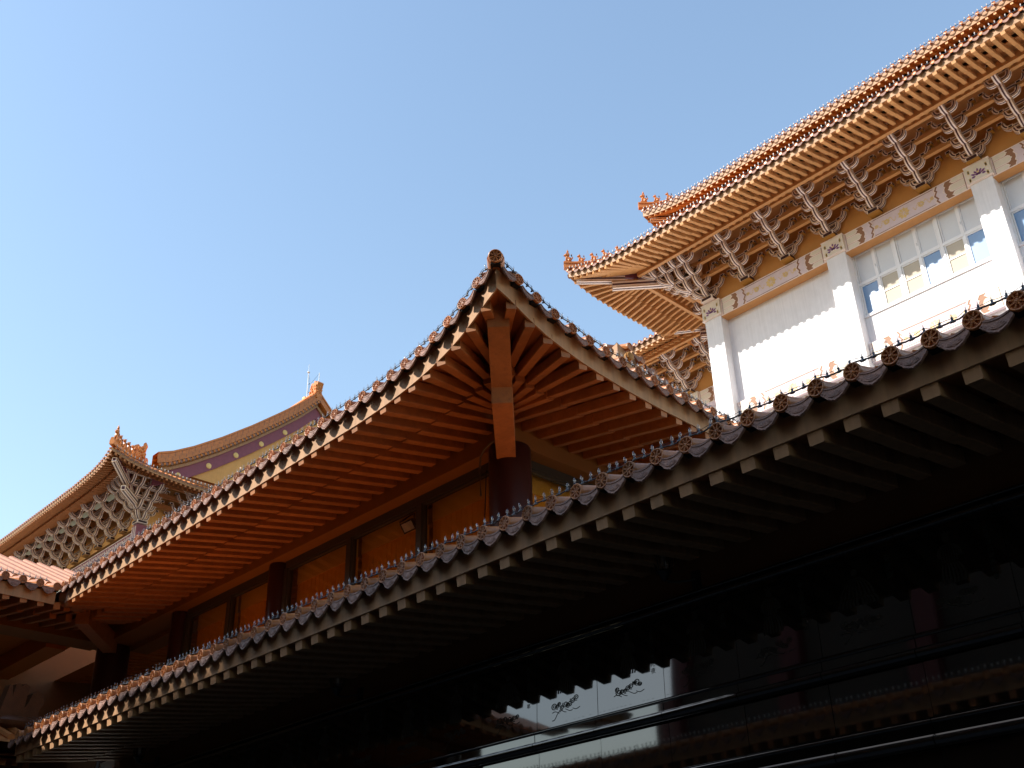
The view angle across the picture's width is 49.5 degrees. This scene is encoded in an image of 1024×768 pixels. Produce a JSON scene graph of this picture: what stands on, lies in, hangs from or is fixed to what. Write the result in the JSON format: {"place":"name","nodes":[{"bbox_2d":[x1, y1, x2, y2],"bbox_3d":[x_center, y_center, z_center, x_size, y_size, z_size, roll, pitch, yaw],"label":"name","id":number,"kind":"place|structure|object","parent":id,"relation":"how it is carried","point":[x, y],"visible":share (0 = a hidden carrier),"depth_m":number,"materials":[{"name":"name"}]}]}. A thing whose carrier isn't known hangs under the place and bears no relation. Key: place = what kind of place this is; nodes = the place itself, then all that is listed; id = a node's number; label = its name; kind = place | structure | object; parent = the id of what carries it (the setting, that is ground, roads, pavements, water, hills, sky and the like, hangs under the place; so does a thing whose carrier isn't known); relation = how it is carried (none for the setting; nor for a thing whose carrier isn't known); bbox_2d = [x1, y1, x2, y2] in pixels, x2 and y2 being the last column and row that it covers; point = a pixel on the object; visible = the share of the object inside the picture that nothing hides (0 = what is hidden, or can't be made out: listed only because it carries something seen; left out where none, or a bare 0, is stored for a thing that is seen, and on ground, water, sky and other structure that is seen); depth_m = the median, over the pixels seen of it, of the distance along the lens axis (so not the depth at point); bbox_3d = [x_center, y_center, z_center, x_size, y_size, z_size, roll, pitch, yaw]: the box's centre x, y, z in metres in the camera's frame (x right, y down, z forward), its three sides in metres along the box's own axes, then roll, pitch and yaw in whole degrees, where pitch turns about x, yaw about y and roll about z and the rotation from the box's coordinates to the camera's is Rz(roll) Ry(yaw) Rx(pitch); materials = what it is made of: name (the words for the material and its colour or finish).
{"place":"outdoors","nodes":[
{"label":"outdoors","id":0,"kind":"place"},
{"bbox_2d":[0,0,1001,538],"label":"sky","id":1,"kind":"structure","parent":0,"point":[207,207],"materials":[{"name":"blue"}]},
{"bbox_2d":[654,555,701,589],"bbox_3d":[1.478,1.724,10.505,0.406,0.550,0.435,24,-38,-37],"label":"wall lantern","id":2,"kind":"object","parent":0,"point":[664,574],"depth_m":10.43,"materials":[{"name":"black metal"}]},
{"bbox_2d":[563,0,1023,422],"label":"white hall","id":3,"kind":"structure","parent":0,"point":[888,214],"depth_m":37.40,"materials":[{"name":"white paint"}]},
{"bbox_2d":[569,4,1023,268],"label":"string light","id":4,"kind":"object","parent":3,"relation":"attached to","point":[801,138],"visible":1,"depth_m":35.76,"materials":[{"name":"plastic"}]},
{"bbox_2d":[643,0,995,208],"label":"string light","id":5,"kind":"object","parent":3,"relation":"attached to","point":[823,106],"visible":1,"depth_m":42.80,"materials":[{"name":"plastic"}]},
{"bbox_2d":[852,238,905,315],"bbox_3d":[12.148,-3.560,36.770,0.124,2.500,1.503,24,-38,-37],"label":"window","id":6,"kind":"structure","parent":3,"relation":"in","point":[879,280],"depth_m":36.78,"materials":[{"name":"glass"}]},
{"bbox_2d":[892,216,948,296],"bbox_3d":[13.181,-4.124,35.834,0.124,2.500,1.503,24,-38,-37],"label":"window","id":7,"kind":"structure","parent":3,"relation":"in","point":[918,249],"depth_m":35.85,"materials":[{"name":"glass"}]},
{"bbox_2d":[934,196,990,275],"bbox_3d":[14.213,-4.687,34.898,0.124,2.500,1.503,24,-38,-37],"label":"window","id":8,"kind":"structure","parent":3,"relation":"in","point":[962,238],"depth_m":34.95,"materials":[{"name":"glass"}]},
{"bbox_2d":[999,170,1023,243],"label":"window","id":9,"kind":"structure","parent":3,"relation":"in","point":[1012,188],"depth_m":33.98,"materials":[{"name":"glass"}]},
{"label":"courtyard ground","id":10,"kind":"structure","parent":0,"visible":0},
{"bbox_2d":[0,554,96,767],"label":"courtyard wing","id":11,"kind":"structure","parent":10,"relation":"on","point":[46,642],"depth_m":21.20,"materials":[{"name":"brown wood"}]},
{"bbox_2d":[0,567,48,580],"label":"string light","id":12,"kind":"object","parent":11,"relation":"attached to","point":[34,577],"visible":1,"depth_m":19.08,"materials":[{"name":"plastic"}]},
{"bbox_2d":[0,381,331,592],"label":"hall","id":13,"kind":"structure","parent":10,"relation":"on","point":[116,497],"depth_m":75.15,"materials":[{"name":"beige tile"}]},
{"bbox_2d":[117,445,212,488],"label":"string light","id":14,"kind":"object","parent":13,"relation":"attached to","point":[164,471],"visible":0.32,"depth_m":70.50,"materials":[{"name":"plastic"}]},
{"bbox_2d":[306,371,319,396],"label":"lightning rod","id":15,"kind":"object","parent":13,"relation":"on","point":[308,372],"visible":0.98,"depth_m":85.67,"materials":[{"name":"metal"}]},
{"bbox_2d":[8,290,1023,767],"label":"front hall","id":16,"kind":"structure","parent":10,"relation":"on","point":[850,546],"depth_m":9.72,"materials":[{"name":"tile"}]},
{"bbox_2d":[133,748,159,766],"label":"wall lantern","id":17,"kind":"object","parent":16,"relation":"attached to","point":[137,758],"depth_m":16.89,"materials":[{"name":"black metal"}]},
{"bbox_2d":[330,677,363,700],"bbox_3d":[-2.127,3.718,13.759,0.406,0.550,0.435,24,-38,-37],"label":"wall lantern","id":18,"kind":"object","parent":16,"relation":"attached to","point":[336,690],"depth_m":13.69,"materials":[{"name":"black metal"}]},
{"bbox_2d":[24,280,1023,728],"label":"string light","id":19,"kind":"object","parent":16,"relation":"attached to","point":[826,376],"visible":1,"depth_m":9.09,"materials":[{"name":"plastic"}]},
{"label":"terrace","id":20,"kind":"structure","parent":0,"visible":0},
{"bbox_2d":[55,249,740,767],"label":"corner pavilion","id":21,"kind":"structure","parent":20,"relation":"on","point":[503,391],"depth_m":15.48,"materials":[{"name":"wood"}]},
{"bbox_2d":[180,570,268,660],"bbox_3d":[-4.838,4.611,18.899,0.251,2.240,2.980,24,-38,-37],"label":"window","id":22,"kind":"structure","parent":21,"relation":"in","point":[218,615],"depth_m":19.32,"materials":[{"name":"brown wood"}]},
{"bbox_2d":[73,266,487,575],"bbox_3d":[-3.938,1.034,16.054,0.186,0.675,11.046,23,-38,-37],"label":"string light","id":23,"kind":"object","parent":21,"relation":"attached to","point":[354,398],"visible":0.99,"depth_m":15.02,"materials":[{"name":"plastic"}]},
{"bbox_2d":[281,462,489,614],"bbox_3d":[-1.871,2.992,16.209,0.251,2.240,5.220,24,-38,-37],"label":"window","id":24,"kind":"structure","parent":21,"relation":"in","point":[460,493],"depth_m":16.59,"materials":[{"name":"brown wood"}]},
{"bbox_2d":[399,513,415,534],"bbox_3d":[-1.517,2.038,16.320,0.307,0.310,0.152,-21,-35,31],"label":"floodlight","id":25,"kind":"object","parent":21,"relation":"attached to","point":[408,526],"visible":0.94,"depth_m":16.26,"materials":[{"name":"black metal"}]},
{"bbox_2d":[531,460,592,506],"bbox_3d":[1.870,2.800,16.068,4.960,2.240,0.251,24,-38,-37],"label":"window","id":26,"kind":"structure","parent":21,"relation":"in","point":[546,481],"depth_m":15.41,"materials":[{"name":"yellow metal"}]},
{"bbox_2d":[505,262,738,422],"bbox_3d":[2.930,0.225,15.060,8.497,0.683,0.092,24,-39,-38],"label":"string light","id":27,"kind":"object","parent":21,"relation":"attached to","point":[600,344],"visible":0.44,"depth_m":13.53,"materials":[{"name":"plastic"}]}
]}

